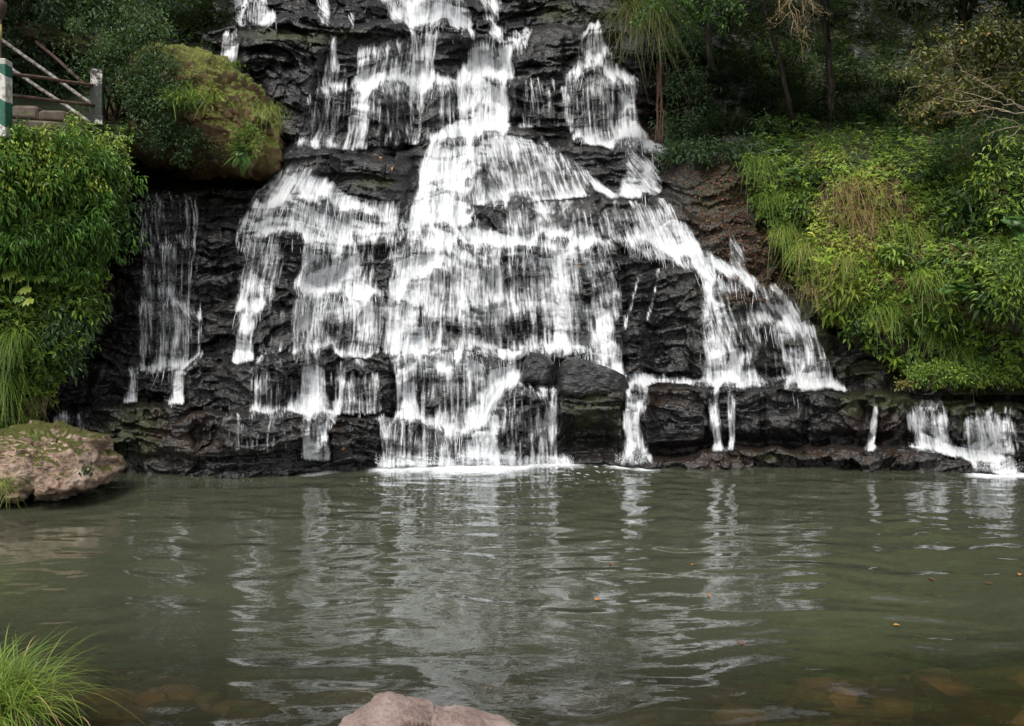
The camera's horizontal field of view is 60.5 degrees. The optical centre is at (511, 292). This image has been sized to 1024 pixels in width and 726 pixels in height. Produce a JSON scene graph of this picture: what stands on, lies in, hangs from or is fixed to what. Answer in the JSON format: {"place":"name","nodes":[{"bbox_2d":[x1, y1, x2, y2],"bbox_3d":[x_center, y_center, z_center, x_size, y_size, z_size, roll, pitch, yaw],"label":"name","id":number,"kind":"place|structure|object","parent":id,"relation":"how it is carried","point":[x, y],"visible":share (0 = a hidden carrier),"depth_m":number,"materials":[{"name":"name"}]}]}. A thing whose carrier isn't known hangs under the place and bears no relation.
{"place":"outdoors","nodes":[
{"label":"outdoors","id":0,"kind":"place"},
{"bbox_2d":[0,710,48,725],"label":"ground","id":1,"kind":"structure","parent":0,"point":[41,723],"depth_m":4.18,"materials":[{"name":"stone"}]},
{"bbox_2d":[0,621,143,725],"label":"grass tuft","id":2,"kind":"object","parent":1,"relation":"on","point":[17,698],"visible":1,"depth_m":4.25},
{"bbox_2d":[338,691,515,725],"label":"boulder","id":3,"kind":"object","parent":1,"relation":"on","point":[389,708],"visible":1,"depth_m":4.21,"materials":[{"name":"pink stone"}]},
{"bbox_2d":[12,88,120,123],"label":"ground","id":4,"kind":"structure","parent":0,"point":[45,105],"depth_m":12.91,"materials":[{"name":"soil"}]},
{"bbox_2d":[2,49,59,95],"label":"shrub","id":5,"kind":"object","parent":4,"relation":"on","point":[14,64],"visible":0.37,"depth_m":13.21,"materials":[{"name":"green plant"}]},
{"bbox_2d":[2,38,89,120],"bbox_3d":[-6.139,-2.837,11.646,1.622,1.384,0.530,0,0,35],"label":"stair handrail","id":6,"kind":"object","parent":4,"relation":"on","point":[43,69],"visible":0.72,"depth_m":11.65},
{"bbox_2d":[12,54,82,103],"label":"shrub","id":7,"kind":"object","parent":4,"relation":"on","point":[59,88],"visible":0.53,"depth_m":13.09,"materials":[{"name":"green plant"}]},
{"bbox_2d":[2,0,113,71],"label":"tree","id":8,"kind":"object","parent":4,"relation":"on","point":[33,16],"visible":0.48,"depth_m":12.75,"materials":[{"name":"green plant"}]},
{"bbox_2d":[17,21,120,64],"bbox_3d":[-6.738,-3.812,13.558,1.519,0.663,1.326,0,0,0],"label":"rock slab","id":9,"kind":"object","parent":4,"relation":"on","point":[27,33],"visible":0.51,"depth_m":13.03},
{"bbox_2d":[2,0,57,54],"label":"shrub","id":10,"kind":"object","parent":9,"relation":"on","point":[15,11],"visible":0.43,"depth_m":13.09,"materials":[{"name":"green plant"}]},
{"bbox_2d":[18,0,110,35],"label":"shrub","id":11,"kind":"object","parent":9,"relation":"on","point":[76,17],"visible":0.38,"depth_m":13.14,"materials":[{"name":"green plant"}]},
{"bbox_2d":[71,0,207,42],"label":"tree","id":12,"kind":"object","parent":4,"relation":"on","point":[120,14],"visible":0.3,"depth_m":13.71,"materials":[{"name":"green plant"}]},
{"bbox_2d":[0,124,135,424],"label":"hillside","id":13,"kind":"structure","parent":0,"point":[115,131],"depth_m":10.68,"materials":[{"name":"plant"}]},
{"bbox_2d":[0,259,58,305],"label":"broadleaf plant","id":14,"kind":"object","parent":13,"relation":"on","point":[8,274],"visible":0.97,"depth_m":9.95,"materials":[{"name":"green plant"}]},
{"bbox_2d":[0,318,60,397],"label":"grass tuft","id":15,"kind":"object","parent":13,"relation":"on","point":[13,336],"visible":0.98,"depth_m":9.77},
{"bbox_2d":[0,365,60,426],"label":"grass tuft","id":16,"kind":"object","parent":13,"relation":"on","point":[6,377],"visible":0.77,"depth_m":9.84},
{"bbox_2d":[0,220,75,310],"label":"leafy bush","id":17,"kind":"object","parent":13,"relation":"on","point":[2,289],"visible":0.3,"depth_m":10.16,"materials":[{"name":"green plant"}]},
{"bbox_2d":[0,121,85,206],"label":"leafy bush","id":18,"kind":"object","parent":13,"relation":"on","point":[28,182],"visible":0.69,"depth_m":9.95,"materials":[{"name":"green plant"}]},
{"bbox_2d":[0,58,103,139],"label":"railing","id":19,"kind":"object","parent":13,"relation":"on","point":[96,86],"visible":0.91,"depth_m":10.41,"materials":[{"name":"paint"}]},
{"bbox_2d":[12,105,91,134],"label":"stone steps","id":20,"kind":"structure","parent":13,"relation":"on","point":[35,111],"depth_m":11.11,"materials":[{"name":"concrete"}]},
{"bbox_2d":[5,110,127,206],"bbox_3d":[-5.298,-1.603,10.389,0.636,1.222,1.381,0,0,37],"label":"leafy bush","id":21,"kind":"object","parent":13,"relation":"on","point":[92,186],"visible":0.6,"depth_m":10.37,"materials":[{"name":"green plant"}]},
{"bbox_2d":[0,112,135,428],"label":"ground cover","id":22,"kind":"object","parent":13,"relation":"on","point":[6,316],"visible":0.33,"depth_m":10.27,"materials":[{"name":"green plant"}]},
{"bbox_2d":[30,295,112,387],"bbox_3d":[-5.295,0.575,10.906,0.795,1.119,1.848,0,0,-10],"label":"leafy bush","id":23,"kind":"object","parent":13,"relation":"on","point":[60,332],"visible":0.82,"depth_m":10.32,"materials":[{"name":"green plant"}]},
{"bbox_2d":[0,114,149,292],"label":"leafy bush","id":24,"kind":"object","parent":13,"relation":"on","point":[92,228],"visible":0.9,"depth_m":10.23,"materials":[{"name":"green plant"}]},
{"bbox_2d":[35,223,114,335],"bbox_3d":[-5.379,-0.138,11.181,0.887,1.397,2.119,0,0,-8],"label":"leafy bush","id":25,"kind":"object","parent":13,"relation":"on","point":[87,304],"visible":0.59,"depth_m":10.50,"materials":[{"name":"green plant"}]},
{"bbox_2d":[83,176,156,255],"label":"leafy bush","id":26,"kind":"object","parent":13,"relation":"on","point":[121,211],"visible":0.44,"depth_m":10.80,"materials":[{"name":"green plant"}]},
{"bbox_2d":[0,463,1023,672],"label":"water","id":27,"kind":"structure","parent":0,"point":[488,568],"depth_m":7.04,"materials":[{"name":"green liquid"}]},
{"bbox_2d":[0,420,125,503],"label":"boulder","id":28,"kind":"object","parent":27,"relation":"in","point":[50,466],"visible":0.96,"depth_m":9.04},
{"bbox_2d":[164,133,1021,470],"bbox_3d":[0.887,-0.284,12.883,10.757,4.970,5.048,0,0,0],"label":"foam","id":29,"kind":"object","parent":27,"relation":"on","point":[504,457],"visible":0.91,"depth_m":11.05,"materials":[{"name":"white"}]},
{"bbox_2d":[0,651,1023,725],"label":"pool bed","id":30,"kind":"object","parent":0,"point":[978,689],"visible":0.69,"depth_m":5.01,"materials":[{"name":"stone"}]},
{"bbox_2d":[4,0,1023,479],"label":"rock cliff","id":31,"kind":"structure","parent":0,"point":[286,56],"depth_m":12.35,"materials":[{"name":"stone"}]},
{"bbox_2d":[39,0,173,48],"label":"tree","id":32,"kind":"object","parent":31,"relation":"on","point":[113,4],"visible":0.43,"depth_m":13.32,"materials":[{"name":"green plant"}]},
{"bbox_2d":[124,194,201,403],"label":"waterfall","id":33,"kind":"structure","parent":31,"relation":"on","point":[179,388],"depth_m":11.46,"materials":[{"name":"liquid"}]},
{"bbox_2d":[162,2,223,44],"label":"shrub","id":34,"kind":"object","parent":31,"relation":"on","point":[191,30],"visible":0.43,"depth_m":14.05,"materials":[{"name":"green plant"}]},
{"bbox_2d":[108,42,284,182],"bbox_3d":[-4.518,-2.624,12.865,2.487,2.014,2.503,0,0,0],"label":"mossy boulder","id":35,"kind":"object","parent":31,"relation":"on","point":[218,121],"visible":0.61,"depth_m":12.15,"materials":[{"name":"plant"}]},
{"bbox_2d":[51,0,185,123],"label":"shrub","id":36,"kind":"object","parent":35,"relation":"on","point":[122,49],"visible":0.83,"depth_m":11.56,"materials":[{"name":"green plant"}]},
{"bbox_2d":[111,48,210,152],"bbox_3d":[-4.562,-2.496,11.439,1.247,1.365,0.803,0,0,8],"label":"shrub","id":37,"kind":"object","parent":35,"relation":"on","point":[135,111],"visible":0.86,"depth_m":11.38,"materials":[{"name":"green plant"}]},
{"bbox_2d":[145,111,219,168],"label":"shrub","id":38,"kind":"object","parent":35,"relation":"on","point":[177,138],"visible":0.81,"depth_m":11.59,"materials":[{"name":"green plant"}]},
{"bbox_2d":[159,73,241,118],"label":"grass tuft","id":39,"kind":"object","parent":35,"relation":"on","point":[212,92],"visible":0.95,"depth_m":11.15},
{"bbox_2d":[224,118,269,162],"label":"shrub","id":40,"kind":"object","parent":35,"relation":"on","point":[251,130],"visible":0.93,"depth_m":11.53,"materials":[{"name":"green plant"}]},
{"bbox_2d":[170,0,253,32],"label":"shrub","id":41,"kind":"object","parent":31,"relation":"on","point":[211,8],"visible":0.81,"depth_m":14.18,"materials":[{"name":"green plant"}]},
{"bbox_2d":[221,0,275,61],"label":"waterfall","id":42,"kind":"structure","parent":31,"relation":"on","point":[267,18],"depth_m":14.39,"materials":[{"name":"liquid"}]},
{"bbox_2d":[232,169,406,460],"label":"waterfall","id":43,"kind":"structure","parent":31,"relation":"on","point":[317,286],"depth_m":12.03,"materials":[{"name":"liquid"}]},
{"bbox_2d":[317,0,498,30],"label":"waterfall","id":44,"kind":"structure","parent":31,"relation":"on","point":[412,14],"depth_m":16.34,"materials":[{"name":"liquid"}]},
{"bbox_2d":[298,26,623,468],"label":"waterfall","id":45,"kind":"structure","parent":31,"relation":"on","point":[454,173],"depth_m":12.49,"materials":[{"name":"liquid"}]},
{"bbox_2d":[64,1,941,458],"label":"water threads","id":46,"kind":"object","parent":31,"relation":"on","point":[454,257],"visible":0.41,"depth_m":12.28,"materials":[{"name":"white"}]},
{"bbox_2d":[2,0,1023,142],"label":"ground cover","id":47,"kind":"object","parent":31,"relation":"on","point":[724,37],"visible":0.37,"depth_m":16.74,"materials":[{"name":"green plant"}]},
{"bbox_2d":[520,352,554,384],"bbox_3d":[0.334,1.006,11.603,0.462,0.431,0.629,0,0,0],"label":"boulder","id":48,"kind":"object","parent":31,"relation":"on","point":[538,368],"visible":1,"depth_m":11.34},
{"bbox_2d":[554,357,628,397],"bbox_3d":[1.036,1.113,11.552,0.988,0.518,0.878,0,0,0],"label":"boulder","id":49,"kind":"object","parent":31,"relation":"on","point":[577,377],"visible":0.93,"depth_m":11.16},
{"bbox_2d":[520,21,665,197],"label":"waterfall","id":50,"kind":"structure","parent":31,"relation":"on","point":[629,128],"depth_m":15.25,"materials":[{"name":"liquid"}]},
{"bbox_2d":[560,0,721,103],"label":"grass tuft","id":51,"kind":"object","parent":31,"relation":"on","point":[630,12],"visible":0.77,"depth_m":13.61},
{"bbox_2d":[655,61,664,143],"bbox_3d":[2.311,-3.009,13.853,0.171,1.368,0.330,0,0,0],"label":"hanging root","id":52,"kind":"object","parent":31,"relation":"hanging from","point":[659,87],"visible":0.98,"depth_m":13.83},
{"bbox_2d":[623,374,700,464],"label":"waterfall","id":53,"kind":"structure","parent":31,"relation":"on","point":[631,426],"depth_m":11.17,"materials":[{"name":"liquid"}]},
{"bbox_2d":[604,0,727,73],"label":"grass tuft","id":54,"kind":"object","parent":31,"relation":"attached to","point":[666,10],"visible":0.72,"depth_m":13.55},
{"bbox_2d":[648,132,705,173],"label":"shrub","id":55,"kind":"object","parent":31,"relation":"on","point":[674,155],"visible":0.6,"depth_m":13.98,"materials":[{"name":"green plant"}]},
{"bbox_2d":[648,103,717,148],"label":"shrub","id":56,"kind":"object","parent":31,"relation":"on","point":[671,127],"visible":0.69,"depth_m":15.09,"materials":[{"name":"green plant"}]},
{"bbox_2d":[649,20,725,77],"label":"shrub","id":57,"kind":"object","parent":31,"relation":"on","point":[684,37],"visible":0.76,"depth_m":16.09,"materials":[{"name":"green plant"}]},
{"bbox_2d":[627,0,748,34],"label":"leafy branch","id":58,"kind":"object","parent":31,"relation":"attached to","point":[728,3],"visible":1,"depth_m":12.64,"materials":[{"name":"green plant"}]},
{"bbox_2d":[650,59,726,124],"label":"shrub","id":59,"kind":"object","parent":31,"relation":"on","point":[691,91],"visible":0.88,"depth_m":15.50,"materials":[{"name":"green plant"}]},
{"bbox_2d":[677,133,742,169],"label":"shrub","id":60,"kind":"object","parent":31,"relation":"on","point":[708,152],"visible":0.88,"depth_m":13.57,"materials":[{"name":"green plant"}]},
{"bbox_2d":[624,154,805,305],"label":"leaf litter","id":61,"kind":"object","parent":31,"relation":"on","point":[738,236],"visible":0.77,"depth_m":13.01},
{"bbox_2d":[710,388,734,450],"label":"waterfall","id":62,"kind":"structure","parent":31,"relation":"on","point":[714,419],"depth_m":11.31,"materials":[{"name":"liquid"}]},
{"bbox_2d":[601,198,845,391],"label":"waterfall","id":63,"kind":"structure","parent":31,"relation":"on","point":[662,243],"depth_m":12.52,"materials":[{"name":"liquid"}]},
{"bbox_2d":[760,0,830,67],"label":"dry branch","id":64,"kind":"object","parent":31,"relation":"hanging from","point":[783,6],"visible":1,"depth_m":12.51,"materials":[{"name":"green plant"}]},
{"bbox_2d":[820,0,835,121],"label":"tree","id":65,"kind":"object","parent":31,"relation":"on","point":[825,18],"visible":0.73,"depth_m":15.01,"materials":[{"name":"brown plant"}]},
{"bbox_2d":[900,359,953,391],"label":"herb","id":66,"kind":"object","parent":31,"relation":"on","point":[925,379],"visible":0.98,"depth_m":11.21,"materials":[{"name":"green plant"}]},
{"bbox_2d":[907,401,951,449],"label":"waterfall","id":67,"kind":"structure","parent":31,"relation":"on","point":[939,440],"depth_m":11.32,"materials":[{"name":"liquid"}]},
{"bbox_2d":[875,0,1023,85],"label":"tree","id":68,"kind":"object","parent":31,"relation":"on","point":[966,16],"visible":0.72,"depth_m":13.92,"materials":[{"name":"green plant"}]},
{"bbox_2d":[879,18,1023,141],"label":"shrub","id":69,"kind":"object","parent":31,"relation":"attached to","point":[992,78],"visible":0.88,"depth_m":11.15,"materials":[{"name":"green plant"}]},
{"bbox_2d":[924,359,978,391],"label":"herb","id":70,"kind":"object","parent":31,"relation":"on","point":[951,376],"visible":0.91,"depth_m":11.18,"materials":[{"name":"green plant"}]},
{"bbox_2d":[911,407,1017,474],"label":"waterfall","id":71,"kind":"structure","parent":31,"relation":"on","point":[992,454],"depth_m":10.91,"materials":[{"name":"liquid"}]},
{"bbox_2d":[927,0,1023,73],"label":"tree","id":72,"kind":"object","parent":31,"relation":"on","point":[1016,3],"visible":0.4,"depth_m":12.89,"materials":[{"name":"green plant"}]},
{"bbox_2d":[952,360,1003,391],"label":"herb","id":73,"kind":"object","parent":31,"relation":"on","point":[980,372],"visible":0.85,"depth_m":11.19,"materials":[{"name":"green plant"}]},
{"bbox_2d":[952,2,1023,114],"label":"leafy branch","id":74,"kind":"object","parent":31,"relation":"attached to","point":[1012,52],"visible":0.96,"depth_m":10.97,"materials":[{"name":"green plant"}]},
{"bbox_2d":[982,362,1022,391],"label":"herb","id":75,"kind":"object","parent":31,"relation":"on","point":[998,381],"visible":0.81,"depth_m":11.20,"materials":[{"name":"green plant"}]},
{"bbox_2d":[699,12,1023,394],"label":"hillside","id":76,"kind":"structure","parent":0,"point":[905,348],"depth_m":12.95,"materials":[{"name":"plant"}]},
{"bbox_2d":[691,103,758,142],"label":"shrub","id":77,"kind":"object","parent":76,"relation":"on","point":[717,120],"visible":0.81,"depth_m":14.75,"materials":[{"name":"green plant"}]},
{"bbox_2d":[700,0,772,42],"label":"shrub","id":78,"kind":"object","parent":76,"relation":"on","point":[747,19],"visible":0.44,"depth_m":17.15,"materials":[{"name":"green plant"}]},
{"bbox_2d":[712,127,771,168],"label":"shrub","id":79,"kind":"object","parent":76,"relation":"on","point":[750,147],"visible":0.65,"depth_m":13.54,"materials":[{"name":"green plant"}]},
{"bbox_2d":[715,147,789,199],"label":"grass tuft","id":80,"kind":"object","parent":76,"relation":"on","point":[752,160],"visible":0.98,"depth_m":13.00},
{"bbox_2d":[718,63,791,117],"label":"shrub","id":81,"kind":"object","parent":76,"relation":"on","point":[760,92],"visible":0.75,"depth_m":15.38,"materials":[{"name":"green plant"}]},
{"bbox_2d":[763,0,793,119],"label":"tree","id":82,"kind":"object","parent":76,"relation":"on","point":[786,92],"visible":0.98,"depth_m":14.62,"materials":[{"name":"brown plant"}]},
{"bbox_2d":[758,214,812,272],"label":"grass tuft","id":83,"kind":"object","parent":76,"relation":"on","point":[784,233],"visible":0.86,"depth_m":12.70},
{"bbox_2d":[757,32,819,79],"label":"shrub","id":84,"kind":"object","parent":76,"relation":"on","point":[792,58],"visible":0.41,"depth_m":16.74,"materials":[{"name":"green plant"}]},
{"bbox_2d":[768,54,825,101],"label":"shrub","id":85,"kind":"object","parent":76,"relation":"on","point":[798,86],"visible":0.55,"depth_m":16.11,"materials":[{"name":"green plant"}]},
{"bbox_2d":[768,84,836,123],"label":"shrub","id":86,"kind":"object","parent":76,"relation":"on","point":[796,110],"visible":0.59,"depth_m":15.21,"materials":[{"name":"green plant"}]},
{"bbox_2d":[814,298,858,331],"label":"leafy sprig","id":87,"kind":"object","parent":76,"relation":"on","point":[829,317],"visible":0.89,"depth_m":12.16,"materials":[{"name":"green plant"}]},
{"bbox_2d":[813,269,871,318],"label":"leafy sprig","id":88,"kind":"object","parent":76,"relation":"on","point":[841,295],"visible":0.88,"depth_m":12.07,"materials":[{"name":"green plant"}]},
{"bbox_2d":[803,55,885,95],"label":"shrub","id":89,"kind":"object","parent":76,"relation":"on","point":[841,78],"visible":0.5,"depth_m":16.19,"materials":[{"name":"green plant"}]},
{"bbox_2d":[819,85,890,133],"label":"shrub","id":90,"kind":"object","parent":76,"relation":"on","point":[848,118],"visible":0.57,"depth_m":14.45,"materials":[{"name":"green plant"}]},
{"bbox_2d":[808,166,906,232],"bbox_3d":[4.834,-1.219,12.194,1.465,1.174,1.494,0,0,-31],"label":"grass tuft","id":91,"kind":"object","parent":76,"relation":"on","point":[859,193],"visible":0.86,"depth_m":12.21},
{"bbox_2d":[837,311,879,350],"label":"leafy sprig","id":92,"kind":"object","parent":76,"relation":"on","point":[855,333],"visible":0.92,"depth_m":12.12,"materials":[{"name":"green plant"}]},
{"bbox_2d":[817,195,915,264],"bbox_3d":[4.932,-0.747,11.937,1.450,1.227,1.205,0,0,-28],"label":"grass tuft","id":93,"kind":"object","parent":76,"relation":"on","point":[869,212],"visible":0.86,"depth_m":12.00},
{"bbox_2d":[832,6,901,45],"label":"shrub","id":94,"kind":"object","parent":76,"relation":"on","point":[868,26],"visible":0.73,"depth_m":18.82,"materials":[{"name":"green plant"}]},
{"bbox_2d":[727,32,1023,392],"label":"ground cover","id":95,"kind":"object","parent":76,"relation":"on","point":[1012,362],"visible":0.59,"depth_m":12.00,"materials":[{"name":"green plant"}]},
{"bbox_2d":[840,294,939,353],"bbox_3d":[4.973,0.444,11.669,1.298,0.928,1.105,0,0,0],"label":"grass tuft","id":96,"kind":"object","parent":76,"relation":"on","point":[889,312],"visible":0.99,"depth_m":11.59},
{"bbox_2d":[759,129,1023,332],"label":"dry ground cover","id":97,"kind":"object","parent":76,"relation":"on","point":[916,217],"visible":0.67,"depth_m":11.90,"materials":[{"name":"green plant"}]},
{"bbox_2d":[847,66,936,108],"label":"shrub","id":98,"kind":"object","parent":76,"relation":"on","point":[895,99],"visible":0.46,"depth_m":15.42,"materials":[{"name":"green plant"}]},
{"bbox_2d":[875,239,914,273],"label":"leafy sprig","id":99,"kind":"object","parent":76,"relation":"on","point":[896,259],"visible":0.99,"depth_m":11.57,"materials":[{"name":"green plant"}]},
{"bbox_2d":[876,17,945,55],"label":"shrub","id":100,"kind":"object","parent":76,"relation":"on","point":[927,40],"visible":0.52,"depth_m":18.18,"materials":[{"name":"green plant"}]},
{"bbox_2d":[872,256,959,348],"bbox_3d":[5.267,0.126,11.323,1.092,1.177,1.006,0,0,34],"label":"grass tuft","id":101,"kind":"object","parent":76,"relation":"on","point":[921,277],"visible":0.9,"depth_m":11.24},
{"bbox_2d":[889,90,982,132],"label":"shrub","id":102,"kind":"object","parent":76,"relation":"on","point":[949,121],"visible":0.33,"depth_m":13.82,"materials":[{"name":"green plant"}]},
{"bbox_2d":[911,297,961,338],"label":"leafy sprig","id":103,"kind":"object","parent":76,"relation":"on","point":[939,321],"visible":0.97,"depth_m":11.33,"materials":[{"name":"green plant"}]},
{"bbox_2d":[915,151,961,185],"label":"leafy sprig","id":104,"kind":"object","parent":76,"relation":"on","point":[938,173],"visible":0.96,"depth_m":11.87,"materials":[{"name":"green plant"}]},
{"bbox_2d":[937,190,980,236],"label":"leafy sprig","id":105,"kind":"object","parent":76,"relation":"on","point":[959,205],"visible":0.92,"depth_m":11.37,"materials":[{"name":"green plant"}]},
{"bbox_2d":[922,111,1023,167],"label":"shrub","id":106,"kind":"object","parent":76,"relation":"on","point":[975,137],"visible":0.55,"depth_m":12.13,"materials":[{"name":"green plant"}]},
{"bbox_2d":[957,113,1023,233],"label":"shrub","id":107,"kind":"object","parent":76,"relation":"on","point":[990,178],"visible":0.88,"depth_m":11.00,"materials":[{"name":"green plant"}]},
{"bbox_2d":[962,278,1018,327],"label":"leafy sprig","id":108,"kind":"object","parent":76,"relation":"on","point":[981,297],"visible":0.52,"depth_m":10.77,"materials":[{"name":"green plant"}]},
{"bbox_2d":[969,225,1023,332],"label":"shrub","id":109,"kind":"object","parent":76,"relation":"on","point":[1018,279],"visible":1,"depth_m":10.21,"materials":[{"name":"green plant"}]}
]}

